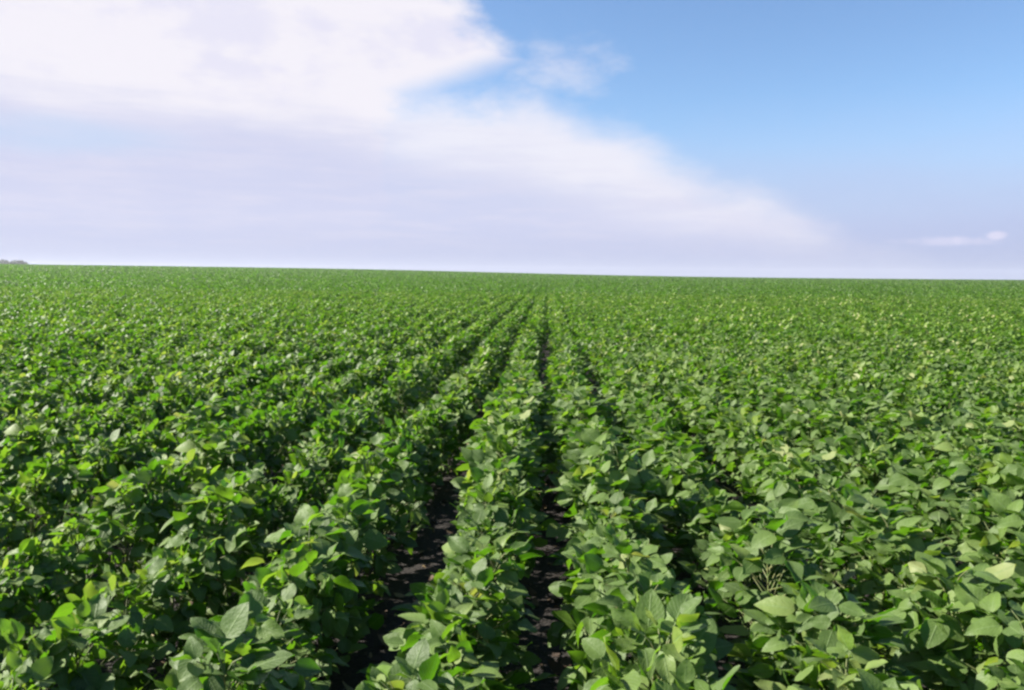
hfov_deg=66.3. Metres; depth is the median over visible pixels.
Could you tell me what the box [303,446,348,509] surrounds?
soybean plant
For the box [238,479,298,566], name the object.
soybean plant
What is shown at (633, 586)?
soybean plant
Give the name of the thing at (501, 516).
soybean plant
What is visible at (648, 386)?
soybean plant
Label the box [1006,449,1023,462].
soybean plant
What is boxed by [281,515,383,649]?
soybean plant
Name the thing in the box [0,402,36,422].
soybean plant
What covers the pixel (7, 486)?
soybean plant
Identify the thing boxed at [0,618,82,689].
soybean plant
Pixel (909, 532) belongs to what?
soybean plant
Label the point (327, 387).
soybean plant
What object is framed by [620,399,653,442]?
soybean plant
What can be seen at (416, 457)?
soybean plant
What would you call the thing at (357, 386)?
soybean plant
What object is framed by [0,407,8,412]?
soybean plant
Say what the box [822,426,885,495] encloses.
soybean plant
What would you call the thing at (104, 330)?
soybean crop
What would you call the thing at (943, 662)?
soybean plant
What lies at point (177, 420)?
soybean plant
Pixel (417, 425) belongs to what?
soybean plant
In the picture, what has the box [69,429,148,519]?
soybean plant
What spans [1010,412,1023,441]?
soybean plant
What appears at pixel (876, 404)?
soybean plant
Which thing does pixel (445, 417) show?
soybean plant
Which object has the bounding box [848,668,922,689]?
soybean plant
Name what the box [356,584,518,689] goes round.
soybean plant
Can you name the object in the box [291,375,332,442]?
soybean plant
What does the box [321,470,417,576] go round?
soybean plant
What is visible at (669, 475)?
soybean plant
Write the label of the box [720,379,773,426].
soybean plant
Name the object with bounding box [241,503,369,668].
soybean plant
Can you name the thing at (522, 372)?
soybean plant
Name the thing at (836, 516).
soybean plant
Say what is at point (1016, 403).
soybean plant
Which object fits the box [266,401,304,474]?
soybean plant
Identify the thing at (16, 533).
soybean plant
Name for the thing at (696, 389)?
soybean plant
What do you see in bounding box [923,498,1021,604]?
soybean plant
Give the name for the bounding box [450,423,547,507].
soybean plant
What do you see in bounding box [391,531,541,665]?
soybean plant
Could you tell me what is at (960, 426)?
soybean plant
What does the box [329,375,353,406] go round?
soybean plant
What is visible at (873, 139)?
sky
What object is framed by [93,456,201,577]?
soybean plant
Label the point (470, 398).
soybean plant
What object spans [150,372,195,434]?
soybean plant
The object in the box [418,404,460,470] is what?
soybean plant
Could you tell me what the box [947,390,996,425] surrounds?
soybean plant
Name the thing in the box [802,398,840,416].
soybean plant
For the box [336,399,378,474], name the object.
soybean plant
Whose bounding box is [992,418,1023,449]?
soybean plant
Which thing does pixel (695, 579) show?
soybean plant
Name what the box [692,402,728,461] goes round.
soybean plant
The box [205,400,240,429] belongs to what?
soybean plant
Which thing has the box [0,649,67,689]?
soybean plant
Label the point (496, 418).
soybean plant
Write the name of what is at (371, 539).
soybean plant
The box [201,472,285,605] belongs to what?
soybean plant
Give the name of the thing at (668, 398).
soybean plant
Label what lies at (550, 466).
soybean plant
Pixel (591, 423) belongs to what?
soybean plant
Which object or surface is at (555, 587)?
soybean plant
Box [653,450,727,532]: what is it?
soybean plant
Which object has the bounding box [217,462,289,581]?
soybean plant
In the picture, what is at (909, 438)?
soybean plant
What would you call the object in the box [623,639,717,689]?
soybean plant
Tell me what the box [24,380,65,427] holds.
soybean plant
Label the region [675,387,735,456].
soybean plant
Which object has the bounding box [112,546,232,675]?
soybean plant
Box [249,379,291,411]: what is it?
soybean plant
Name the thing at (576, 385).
soybean plant
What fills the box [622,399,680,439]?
soybean plant
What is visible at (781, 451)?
soybean plant
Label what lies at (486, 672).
soybean plant
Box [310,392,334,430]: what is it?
soybean plant
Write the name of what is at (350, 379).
soybean plant
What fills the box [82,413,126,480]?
soybean plant
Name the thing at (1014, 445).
soybean plant
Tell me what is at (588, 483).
soybean plant
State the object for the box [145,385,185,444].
soybean plant
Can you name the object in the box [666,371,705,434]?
soybean plant
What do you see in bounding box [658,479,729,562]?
soybean plant
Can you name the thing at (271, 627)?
soybean plant
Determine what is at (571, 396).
soybean plant
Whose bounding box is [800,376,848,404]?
soybean plant
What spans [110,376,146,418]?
soybean plant
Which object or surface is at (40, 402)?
soybean plant
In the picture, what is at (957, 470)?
soybean plant
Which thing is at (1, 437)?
soybean plant
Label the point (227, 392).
soybean plant
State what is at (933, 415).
soybean plant
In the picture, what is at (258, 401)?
soybean plant
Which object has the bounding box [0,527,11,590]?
soybean plant
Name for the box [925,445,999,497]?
soybean plant
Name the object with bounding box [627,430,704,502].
soybean plant
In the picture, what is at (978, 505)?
soybean plant
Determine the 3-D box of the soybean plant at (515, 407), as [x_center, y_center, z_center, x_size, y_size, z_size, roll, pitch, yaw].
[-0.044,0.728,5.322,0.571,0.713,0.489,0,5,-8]
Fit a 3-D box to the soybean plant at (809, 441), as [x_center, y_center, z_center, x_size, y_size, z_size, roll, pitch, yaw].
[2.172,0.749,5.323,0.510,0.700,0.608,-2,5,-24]
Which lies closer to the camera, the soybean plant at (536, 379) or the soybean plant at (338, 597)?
the soybean plant at (338, 597)
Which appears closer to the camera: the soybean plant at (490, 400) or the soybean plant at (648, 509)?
the soybean plant at (648, 509)
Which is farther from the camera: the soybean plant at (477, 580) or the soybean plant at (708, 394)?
the soybean plant at (708, 394)
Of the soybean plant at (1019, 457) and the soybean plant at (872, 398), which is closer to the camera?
the soybean plant at (1019, 457)
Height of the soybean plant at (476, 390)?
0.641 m
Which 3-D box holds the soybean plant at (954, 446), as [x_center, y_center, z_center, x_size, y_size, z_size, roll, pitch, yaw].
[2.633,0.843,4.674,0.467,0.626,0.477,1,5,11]
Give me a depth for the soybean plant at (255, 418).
5.08 m
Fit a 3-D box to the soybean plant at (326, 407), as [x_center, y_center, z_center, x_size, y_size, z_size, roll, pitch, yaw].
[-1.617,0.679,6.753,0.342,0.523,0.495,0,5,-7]
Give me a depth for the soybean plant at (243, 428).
4.94 m
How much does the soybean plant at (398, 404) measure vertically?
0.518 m
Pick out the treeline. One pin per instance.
(2, 261)
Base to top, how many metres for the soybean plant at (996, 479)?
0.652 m
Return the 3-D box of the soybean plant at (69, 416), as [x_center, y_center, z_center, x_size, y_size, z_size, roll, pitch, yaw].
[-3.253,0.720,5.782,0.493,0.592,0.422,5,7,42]
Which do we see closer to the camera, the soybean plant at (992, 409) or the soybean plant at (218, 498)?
the soybean plant at (218, 498)
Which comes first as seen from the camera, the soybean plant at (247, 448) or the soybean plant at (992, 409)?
the soybean plant at (247, 448)
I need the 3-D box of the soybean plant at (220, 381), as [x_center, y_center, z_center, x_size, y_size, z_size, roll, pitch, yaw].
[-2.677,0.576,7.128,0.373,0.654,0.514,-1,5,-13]
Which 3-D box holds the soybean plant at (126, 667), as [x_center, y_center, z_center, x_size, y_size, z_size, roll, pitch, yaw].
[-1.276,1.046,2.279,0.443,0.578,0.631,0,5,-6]
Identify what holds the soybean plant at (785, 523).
on the ground
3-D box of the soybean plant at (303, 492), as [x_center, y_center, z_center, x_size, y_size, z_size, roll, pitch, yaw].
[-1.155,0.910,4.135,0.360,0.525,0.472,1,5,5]
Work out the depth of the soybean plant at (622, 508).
3.48 m
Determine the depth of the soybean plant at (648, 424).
5.36 m
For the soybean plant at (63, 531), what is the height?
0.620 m
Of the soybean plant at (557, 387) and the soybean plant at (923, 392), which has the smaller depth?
the soybean plant at (923, 392)
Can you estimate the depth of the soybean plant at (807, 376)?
7.36 m
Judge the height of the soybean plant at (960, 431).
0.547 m
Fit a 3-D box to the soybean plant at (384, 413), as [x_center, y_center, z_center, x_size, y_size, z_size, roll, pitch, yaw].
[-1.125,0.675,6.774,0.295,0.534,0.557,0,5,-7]
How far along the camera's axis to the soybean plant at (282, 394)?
7.06 m
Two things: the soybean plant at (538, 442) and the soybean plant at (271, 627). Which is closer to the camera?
the soybean plant at (271, 627)
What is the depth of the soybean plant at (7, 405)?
5.81 m
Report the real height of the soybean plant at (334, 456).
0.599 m
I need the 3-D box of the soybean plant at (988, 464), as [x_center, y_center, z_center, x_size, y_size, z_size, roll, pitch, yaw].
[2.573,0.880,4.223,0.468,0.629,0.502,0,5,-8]
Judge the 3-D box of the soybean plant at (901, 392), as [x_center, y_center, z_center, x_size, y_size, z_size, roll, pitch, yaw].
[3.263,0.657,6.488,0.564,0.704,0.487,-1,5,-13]
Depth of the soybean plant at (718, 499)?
3.75 m
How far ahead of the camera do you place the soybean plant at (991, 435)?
5.08 m
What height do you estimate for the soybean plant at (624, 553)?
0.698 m
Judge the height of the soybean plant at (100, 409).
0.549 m
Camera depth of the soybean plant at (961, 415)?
5.53 m
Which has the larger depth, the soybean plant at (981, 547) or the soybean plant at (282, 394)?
the soybean plant at (282, 394)
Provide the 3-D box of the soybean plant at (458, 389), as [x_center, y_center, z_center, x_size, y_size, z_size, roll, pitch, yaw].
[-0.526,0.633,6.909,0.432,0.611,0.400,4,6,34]
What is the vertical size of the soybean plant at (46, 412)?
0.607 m
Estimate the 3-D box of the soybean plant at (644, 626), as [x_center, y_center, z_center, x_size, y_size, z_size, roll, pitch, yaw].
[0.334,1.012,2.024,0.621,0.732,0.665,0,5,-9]
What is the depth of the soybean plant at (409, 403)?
7.36 m
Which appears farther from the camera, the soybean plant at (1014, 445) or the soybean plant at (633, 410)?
the soybean plant at (633, 410)
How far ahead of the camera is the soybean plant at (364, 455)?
3.84 m
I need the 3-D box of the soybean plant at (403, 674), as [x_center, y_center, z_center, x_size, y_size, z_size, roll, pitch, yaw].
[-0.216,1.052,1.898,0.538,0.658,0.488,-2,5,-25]
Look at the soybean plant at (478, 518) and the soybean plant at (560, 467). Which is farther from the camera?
the soybean plant at (560, 467)
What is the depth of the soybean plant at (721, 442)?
5.43 m
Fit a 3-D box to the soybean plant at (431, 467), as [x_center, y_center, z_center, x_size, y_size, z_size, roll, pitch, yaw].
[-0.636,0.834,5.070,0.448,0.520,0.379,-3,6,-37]
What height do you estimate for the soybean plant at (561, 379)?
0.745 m
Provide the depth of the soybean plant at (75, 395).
6.77 m
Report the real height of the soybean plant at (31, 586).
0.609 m
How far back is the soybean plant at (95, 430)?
5.08 m
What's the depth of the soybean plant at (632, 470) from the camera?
3.85 m
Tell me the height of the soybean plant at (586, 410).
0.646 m
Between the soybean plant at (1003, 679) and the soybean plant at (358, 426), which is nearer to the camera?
the soybean plant at (1003, 679)
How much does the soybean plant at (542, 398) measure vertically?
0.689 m
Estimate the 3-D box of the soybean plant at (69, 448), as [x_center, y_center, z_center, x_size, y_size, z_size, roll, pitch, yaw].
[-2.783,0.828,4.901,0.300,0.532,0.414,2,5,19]
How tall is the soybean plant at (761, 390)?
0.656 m
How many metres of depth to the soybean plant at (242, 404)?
6.11 m
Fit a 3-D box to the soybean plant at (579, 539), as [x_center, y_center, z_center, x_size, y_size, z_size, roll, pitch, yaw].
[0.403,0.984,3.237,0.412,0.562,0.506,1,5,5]
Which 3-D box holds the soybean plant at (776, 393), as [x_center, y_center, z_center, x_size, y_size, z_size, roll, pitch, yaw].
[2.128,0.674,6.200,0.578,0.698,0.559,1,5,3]
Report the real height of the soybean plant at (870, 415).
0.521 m
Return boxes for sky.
[0,0,1023,279]
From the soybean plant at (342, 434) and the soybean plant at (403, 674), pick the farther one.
the soybean plant at (342, 434)
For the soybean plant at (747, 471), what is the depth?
4.75 m
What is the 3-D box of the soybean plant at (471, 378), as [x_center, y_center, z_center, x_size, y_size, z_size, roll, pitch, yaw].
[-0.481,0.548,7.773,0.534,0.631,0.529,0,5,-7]
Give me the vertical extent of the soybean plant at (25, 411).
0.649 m
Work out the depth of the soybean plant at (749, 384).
6.96 m
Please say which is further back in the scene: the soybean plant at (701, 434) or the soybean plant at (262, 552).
the soybean plant at (701, 434)
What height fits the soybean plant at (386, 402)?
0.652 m
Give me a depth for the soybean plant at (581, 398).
6.09 m
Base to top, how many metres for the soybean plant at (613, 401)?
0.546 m
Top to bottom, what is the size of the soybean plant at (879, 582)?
0.561 m
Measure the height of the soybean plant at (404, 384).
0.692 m
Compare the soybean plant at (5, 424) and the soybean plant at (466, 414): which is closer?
the soybean plant at (5, 424)
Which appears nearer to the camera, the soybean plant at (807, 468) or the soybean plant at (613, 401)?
the soybean plant at (807, 468)
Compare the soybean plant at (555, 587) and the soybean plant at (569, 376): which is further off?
the soybean plant at (569, 376)
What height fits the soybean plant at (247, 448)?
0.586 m
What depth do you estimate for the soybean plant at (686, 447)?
4.62 m
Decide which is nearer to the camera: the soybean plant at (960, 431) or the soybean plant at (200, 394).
the soybean plant at (960, 431)
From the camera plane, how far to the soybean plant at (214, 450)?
4.22 m
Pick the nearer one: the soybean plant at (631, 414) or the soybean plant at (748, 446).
the soybean plant at (748, 446)
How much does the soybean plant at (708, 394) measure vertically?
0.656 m
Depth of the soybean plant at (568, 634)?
2.82 m
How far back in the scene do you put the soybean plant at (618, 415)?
6.47 m
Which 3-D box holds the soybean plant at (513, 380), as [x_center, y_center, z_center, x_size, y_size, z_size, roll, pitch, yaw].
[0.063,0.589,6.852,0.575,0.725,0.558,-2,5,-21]
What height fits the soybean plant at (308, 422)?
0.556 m
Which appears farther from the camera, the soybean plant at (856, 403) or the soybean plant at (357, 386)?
the soybean plant at (357, 386)
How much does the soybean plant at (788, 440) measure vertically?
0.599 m
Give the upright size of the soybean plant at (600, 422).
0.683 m
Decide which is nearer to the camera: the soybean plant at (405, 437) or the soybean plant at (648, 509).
the soybean plant at (648, 509)
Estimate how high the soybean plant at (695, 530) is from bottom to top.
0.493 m
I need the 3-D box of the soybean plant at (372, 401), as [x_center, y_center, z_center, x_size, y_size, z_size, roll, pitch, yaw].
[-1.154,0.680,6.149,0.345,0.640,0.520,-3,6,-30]
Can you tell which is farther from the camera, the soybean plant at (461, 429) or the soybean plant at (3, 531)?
the soybean plant at (461, 429)
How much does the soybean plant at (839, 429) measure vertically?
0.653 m
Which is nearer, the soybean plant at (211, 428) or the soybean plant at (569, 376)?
the soybean plant at (211, 428)
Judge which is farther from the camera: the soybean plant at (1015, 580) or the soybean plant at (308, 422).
the soybean plant at (308, 422)
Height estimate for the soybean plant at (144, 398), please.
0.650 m
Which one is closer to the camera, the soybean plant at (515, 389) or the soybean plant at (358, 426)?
the soybean plant at (358, 426)
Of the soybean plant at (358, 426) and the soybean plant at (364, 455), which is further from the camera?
the soybean plant at (358, 426)
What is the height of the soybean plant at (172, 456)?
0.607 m
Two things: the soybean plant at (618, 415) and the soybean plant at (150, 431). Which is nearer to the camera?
the soybean plant at (150, 431)
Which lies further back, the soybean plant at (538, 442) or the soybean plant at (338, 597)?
the soybean plant at (538, 442)
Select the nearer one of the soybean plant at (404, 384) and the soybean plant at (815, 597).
the soybean plant at (815, 597)
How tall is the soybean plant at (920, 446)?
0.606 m
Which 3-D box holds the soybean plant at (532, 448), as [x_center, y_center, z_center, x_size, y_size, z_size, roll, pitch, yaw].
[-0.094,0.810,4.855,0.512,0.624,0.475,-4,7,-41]
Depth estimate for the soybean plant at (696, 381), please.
7.20 m
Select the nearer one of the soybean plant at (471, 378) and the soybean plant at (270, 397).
the soybean plant at (270, 397)
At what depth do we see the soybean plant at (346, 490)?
3.44 m
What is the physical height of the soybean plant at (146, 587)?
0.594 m
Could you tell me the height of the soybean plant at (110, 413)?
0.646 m
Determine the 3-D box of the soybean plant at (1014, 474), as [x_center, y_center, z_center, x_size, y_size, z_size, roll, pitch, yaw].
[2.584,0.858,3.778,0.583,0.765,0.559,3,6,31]
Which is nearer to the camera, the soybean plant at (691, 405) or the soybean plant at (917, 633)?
the soybean plant at (917, 633)
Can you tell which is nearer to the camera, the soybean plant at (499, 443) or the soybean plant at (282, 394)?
the soybean plant at (499, 443)
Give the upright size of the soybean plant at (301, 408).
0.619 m
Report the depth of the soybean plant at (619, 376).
7.37 m
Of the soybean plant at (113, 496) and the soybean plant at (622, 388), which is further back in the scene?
the soybean plant at (622, 388)
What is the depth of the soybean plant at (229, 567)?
2.95 m
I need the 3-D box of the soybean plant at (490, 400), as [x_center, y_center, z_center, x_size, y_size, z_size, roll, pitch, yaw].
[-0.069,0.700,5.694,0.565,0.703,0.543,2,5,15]
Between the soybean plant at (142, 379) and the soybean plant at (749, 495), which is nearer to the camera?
the soybean plant at (749, 495)
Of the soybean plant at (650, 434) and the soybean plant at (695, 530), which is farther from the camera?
the soybean plant at (650, 434)
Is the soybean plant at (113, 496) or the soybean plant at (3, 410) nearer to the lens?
the soybean plant at (113, 496)
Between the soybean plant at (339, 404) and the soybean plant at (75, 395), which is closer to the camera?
the soybean plant at (339, 404)
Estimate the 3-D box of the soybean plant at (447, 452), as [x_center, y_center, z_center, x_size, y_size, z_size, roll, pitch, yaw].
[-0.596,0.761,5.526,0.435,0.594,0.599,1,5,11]
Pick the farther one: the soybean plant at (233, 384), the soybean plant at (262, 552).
the soybean plant at (233, 384)
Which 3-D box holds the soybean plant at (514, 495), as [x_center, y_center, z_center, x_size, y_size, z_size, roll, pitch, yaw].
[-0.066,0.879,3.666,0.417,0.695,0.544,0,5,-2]
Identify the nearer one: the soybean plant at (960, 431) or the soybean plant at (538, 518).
the soybean plant at (538, 518)
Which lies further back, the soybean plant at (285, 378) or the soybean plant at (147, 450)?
the soybean plant at (285, 378)
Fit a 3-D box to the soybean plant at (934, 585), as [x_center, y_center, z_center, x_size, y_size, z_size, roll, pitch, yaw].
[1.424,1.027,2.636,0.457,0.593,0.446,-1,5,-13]
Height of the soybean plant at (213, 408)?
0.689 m
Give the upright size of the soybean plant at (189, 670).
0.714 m
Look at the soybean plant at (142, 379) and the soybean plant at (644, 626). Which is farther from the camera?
the soybean plant at (142, 379)
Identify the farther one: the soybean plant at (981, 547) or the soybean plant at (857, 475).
the soybean plant at (857, 475)
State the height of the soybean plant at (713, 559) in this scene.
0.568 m
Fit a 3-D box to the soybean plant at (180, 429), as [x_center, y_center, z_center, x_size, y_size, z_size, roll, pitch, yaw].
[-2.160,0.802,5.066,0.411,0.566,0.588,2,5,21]
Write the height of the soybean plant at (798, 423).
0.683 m
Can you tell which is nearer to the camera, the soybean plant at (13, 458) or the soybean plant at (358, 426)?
the soybean plant at (13, 458)
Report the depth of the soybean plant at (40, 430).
4.55 m
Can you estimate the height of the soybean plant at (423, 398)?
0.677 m
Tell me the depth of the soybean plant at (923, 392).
6.19 m
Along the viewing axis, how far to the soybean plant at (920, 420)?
5.35 m
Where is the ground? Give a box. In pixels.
[1,270,1015,689]
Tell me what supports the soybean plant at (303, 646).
on the ground
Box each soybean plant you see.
[0,387,22,433]
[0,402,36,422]
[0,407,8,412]
[0,407,49,447]
[0,415,71,519]
[0,419,10,453]
[0,426,8,447]
[0,430,52,511]
[0,468,26,512]
[0,469,79,572]
[0,494,51,593]
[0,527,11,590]
[0,533,95,639]
[0,537,82,649]
[0,569,34,670]
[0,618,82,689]
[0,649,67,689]
[15,450,94,547]
[19,405,71,469]
[22,397,59,424]
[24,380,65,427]
[38,593,165,689]
[41,501,132,612]
[49,433,88,492]
[50,402,93,457]
[50,437,119,528]
[50,555,193,689]
[55,404,89,456]
[57,379,100,418]
[64,416,111,492]
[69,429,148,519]
[80,464,170,607]
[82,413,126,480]
[87,401,118,422]
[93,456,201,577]
[99,401,140,456]
[101,431,168,504]
[106,398,129,417]
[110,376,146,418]
[110,449,224,574]
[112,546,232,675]
[113,418,176,475]
[120,362,162,404]
[120,402,165,443]
[130,391,176,443]
[140,602,321,689]
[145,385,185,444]
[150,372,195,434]
[152,424,196,456]
[154,454,204,548]
[154,517,251,648]
[158,479,274,615]
[162,405,206,467]
[173,383,219,433]
[173,420,249,490]
[175,432,246,530]
[178,589,330,689]
[182,393,239,431]
[190,381,233,406]
[199,372,234,405]
[200,588,349,689]
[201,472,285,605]
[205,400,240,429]
[207,431,264,490]
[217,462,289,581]
[219,379,237,402]
[223,408,283,479]
[224,396,254,426]
[224,421,274,485]
[229,549,372,679]
[231,390,270,428]
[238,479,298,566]
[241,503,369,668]
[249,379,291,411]
[250,389,278,419]
[254,405,304,484]
[257,464,319,552]
[266,388,292,403]
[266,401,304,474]
[276,371,305,403]
[277,449,334,518]
[280,408,313,464]
[280,436,345,503]
[281,494,393,615]
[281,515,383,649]
[285,397,323,448]
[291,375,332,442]
[300,413,359,501]
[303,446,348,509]
[306,394,370,473]
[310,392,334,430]
[311,395,333,431]
[315,378,355,413]
[320,483,401,581]
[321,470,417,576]
[323,409,376,467]
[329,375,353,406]
[329,432,431,554]
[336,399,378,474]
[336,399,383,453]
[338,372,357,402]
[351,381,363,397]
[354,392,385,449]
[355,638,481,689]
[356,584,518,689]
[358,452,427,547]
[360,384,399,436]
[369,415,430,520]
[372,420,436,514]
[376,397,397,431]
[377,370,418,418]
[377,390,404,436]
[379,444,430,514]
[387,380,420,419]
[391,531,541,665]
[393,365,429,412]
[400,439,443,499]
[402,403,447,480]
[406,619,514,689]
[416,413,460,473]
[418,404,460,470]
[418,557,557,689]
[419,401,468,465]
[424,390,476,446]
[425,383,466,432]
[429,393,480,465]
[429,530,508,641]
[437,377,481,434]
[437,381,474,427]
[443,466,548,546]
[443,509,519,582]
[449,369,489,412]
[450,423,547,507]
[450,473,544,574]
[451,381,477,418]
[453,432,545,491]
[455,431,545,528]
[462,457,542,582]
[464,398,546,470]
[469,391,542,435]
[471,410,555,511]
[475,382,547,434]
[477,396,555,474]
[477,411,549,477]
[481,371,545,426]
[482,372,548,419]
[496,383,550,431]
[503,367,547,391]
[512,368,539,381]
[538,428,672,544]
[539,399,624,459]
[540,383,594,439]
[541,386,622,445]
[541,425,602,473]
[543,382,604,427]
[544,367,601,409]
[544,425,600,472]
[544,491,678,590]
[546,394,609,450]
[547,525,672,658]
[548,441,644,520]
[550,375,586,392]
[551,369,582,393]
[551,534,691,689]
[552,420,608,474]
[552,523,665,677]
[556,431,614,505]
[556,477,676,572]
[557,415,628,507]
[561,509,635,577]
[563,560,733,689]
[568,464,641,532]
[582,589,736,689]
[598,367,657,407]
[605,375,662,422]
[606,389,638,415]
[609,388,656,440]
[613,376,666,436]
[618,392,683,443]
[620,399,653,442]
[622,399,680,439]
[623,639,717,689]
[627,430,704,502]
[628,403,691,445]
[634,429,674,462]
[645,440,718,502]
[645,451,720,532]
[651,658,739,689]
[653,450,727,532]
[657,484,748,577]
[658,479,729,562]
[664,380,688,413]
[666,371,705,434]
[672,376,721,416]
[673,500,752,605]
[674,383,730,434]
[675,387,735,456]
[678,525,766,621]
[682,388,742,464]
[686,394,709,450]
[688,406,736,462]
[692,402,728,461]
[701,516,787,637]
[702,403,757,486]
[702,498,863,661]
[704,417,748,493]
[712,411,775,503]
[716,423,787,516]
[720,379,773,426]
[721,581,923,689]
[727,583,903,689]
[727,592,828,688]
[730,375,776,435]
[733,438,799,505]
[736,381,781,425]
[738,441,789,515]
[745,444,837,524]
[750,388,796,435]
[754,623,914,689]
[758,448,836,548]
[761,383,806,436]
[762,403,833,452]
[768,474,873,570]
[773,407,817,454]
[776,399,836,480]
[786,368,825,399]
[791,402,858,482]
[792,474,878,585]
[793,379,828,403]
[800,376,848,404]
[801,486,913,598]
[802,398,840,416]
[812,413,891,486]
[815,506,950,656]
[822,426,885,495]
[828,387,880,428]
[830,422,920,497]
[842,452,916,507]
[845,541,982,663]
[846,414,891,464]
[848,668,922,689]
[851,408,899,435]
[862,385,897,420]
[867,564,1007,689]
[868,396,905,422]
[873,402,945,476]
[875,449,979,545]
[877,381,937,431]
[885,551,1017,689]
[886,427,950,492]
[896,389,949,431]
[898,456,995,562]
[899,399,951,433]
[902,582,1023,689]
[906,431,961,477]
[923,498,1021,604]
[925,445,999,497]
[926,388,962,422]
[929,424,961,440]
[931,403,999,441]
[931,435,987,507]
[938,451,1022,527]
[943,425,994,465]
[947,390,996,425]
[950,485,1023,605]
[954,419,1014,465]
[955,492,1023,609]
[963,451,1023,550]
[970,405,1014,436]
[980,448,1023,526]
[984,648,1023,689]
[988,439,1023,462]
[989,395,1023,451]
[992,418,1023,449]
[999,531,1023,610]
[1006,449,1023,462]
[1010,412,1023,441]
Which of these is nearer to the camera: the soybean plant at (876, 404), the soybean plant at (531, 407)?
the soybean plant at (531, 407)
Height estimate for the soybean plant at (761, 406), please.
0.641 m
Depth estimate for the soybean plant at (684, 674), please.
1.69 m
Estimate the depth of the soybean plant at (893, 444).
4.67 m
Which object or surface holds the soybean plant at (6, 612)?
on the ground
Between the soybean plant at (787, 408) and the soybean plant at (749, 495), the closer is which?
the soybean plant at (749, 495)
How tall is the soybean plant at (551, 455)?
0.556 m
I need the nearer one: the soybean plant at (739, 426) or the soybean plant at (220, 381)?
the soybean plant at (739, 426)
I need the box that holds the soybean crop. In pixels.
[0,264,1023,689]
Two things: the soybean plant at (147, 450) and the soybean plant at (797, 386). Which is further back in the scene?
the soybean plant at (797, 386)
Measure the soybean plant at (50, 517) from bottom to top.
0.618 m
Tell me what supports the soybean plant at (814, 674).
on the ground
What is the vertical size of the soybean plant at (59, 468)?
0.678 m
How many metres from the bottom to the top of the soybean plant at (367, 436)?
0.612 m
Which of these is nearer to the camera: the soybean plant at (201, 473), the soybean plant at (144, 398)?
the soybean plant at (201, 473)
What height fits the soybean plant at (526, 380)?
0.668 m
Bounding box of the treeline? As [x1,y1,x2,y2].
[0,259,27,263]
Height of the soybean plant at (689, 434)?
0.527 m
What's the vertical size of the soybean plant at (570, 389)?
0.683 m
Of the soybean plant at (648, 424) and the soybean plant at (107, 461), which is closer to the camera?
the soybean plant at (107, 461)
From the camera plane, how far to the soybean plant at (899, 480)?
3.93 m
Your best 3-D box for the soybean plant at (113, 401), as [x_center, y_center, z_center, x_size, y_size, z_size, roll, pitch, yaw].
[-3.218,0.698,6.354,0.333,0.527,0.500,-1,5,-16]
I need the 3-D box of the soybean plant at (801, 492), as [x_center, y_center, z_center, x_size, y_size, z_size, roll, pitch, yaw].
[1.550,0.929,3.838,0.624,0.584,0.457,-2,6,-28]
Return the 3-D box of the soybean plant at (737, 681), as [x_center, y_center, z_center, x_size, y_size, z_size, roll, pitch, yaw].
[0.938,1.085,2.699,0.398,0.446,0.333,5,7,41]
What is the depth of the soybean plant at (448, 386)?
6.65 m
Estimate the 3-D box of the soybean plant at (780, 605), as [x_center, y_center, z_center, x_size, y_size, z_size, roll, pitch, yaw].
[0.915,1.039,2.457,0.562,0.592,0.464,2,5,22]
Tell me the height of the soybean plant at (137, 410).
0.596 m
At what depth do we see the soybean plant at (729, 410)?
5.61 m
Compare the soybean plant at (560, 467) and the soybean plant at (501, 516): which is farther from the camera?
the soybean plant at (560, 467)
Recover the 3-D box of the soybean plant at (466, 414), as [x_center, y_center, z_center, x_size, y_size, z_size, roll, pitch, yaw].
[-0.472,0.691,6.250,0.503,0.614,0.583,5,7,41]
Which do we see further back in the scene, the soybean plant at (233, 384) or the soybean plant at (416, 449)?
the soybean plant at (233, 384)
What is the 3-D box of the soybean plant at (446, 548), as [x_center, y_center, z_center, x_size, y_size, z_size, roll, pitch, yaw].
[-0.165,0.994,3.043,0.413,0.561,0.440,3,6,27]
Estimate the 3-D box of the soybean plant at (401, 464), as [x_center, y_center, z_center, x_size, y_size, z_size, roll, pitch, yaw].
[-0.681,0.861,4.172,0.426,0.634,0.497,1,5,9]
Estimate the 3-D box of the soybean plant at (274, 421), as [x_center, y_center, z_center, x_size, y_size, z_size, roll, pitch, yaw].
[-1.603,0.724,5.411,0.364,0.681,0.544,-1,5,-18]
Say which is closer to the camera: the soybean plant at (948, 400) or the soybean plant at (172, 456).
the soybean plant at (172, 456)
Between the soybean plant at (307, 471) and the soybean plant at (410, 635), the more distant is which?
the soybean plant at (307, 471)
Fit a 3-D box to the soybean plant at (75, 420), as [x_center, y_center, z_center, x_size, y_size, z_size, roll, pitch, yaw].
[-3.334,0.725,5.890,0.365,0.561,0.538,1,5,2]
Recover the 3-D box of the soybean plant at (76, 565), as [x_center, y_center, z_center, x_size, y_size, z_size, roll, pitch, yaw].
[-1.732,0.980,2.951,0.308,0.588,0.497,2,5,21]
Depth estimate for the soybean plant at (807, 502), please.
3.65 m
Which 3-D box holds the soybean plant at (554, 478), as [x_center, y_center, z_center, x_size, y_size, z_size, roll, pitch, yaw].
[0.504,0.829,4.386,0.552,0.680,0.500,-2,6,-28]
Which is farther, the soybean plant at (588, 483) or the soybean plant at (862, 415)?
the soybean plant at (862, 415)
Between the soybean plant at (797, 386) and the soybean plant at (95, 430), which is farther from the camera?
the soybean plant at (797, 386)

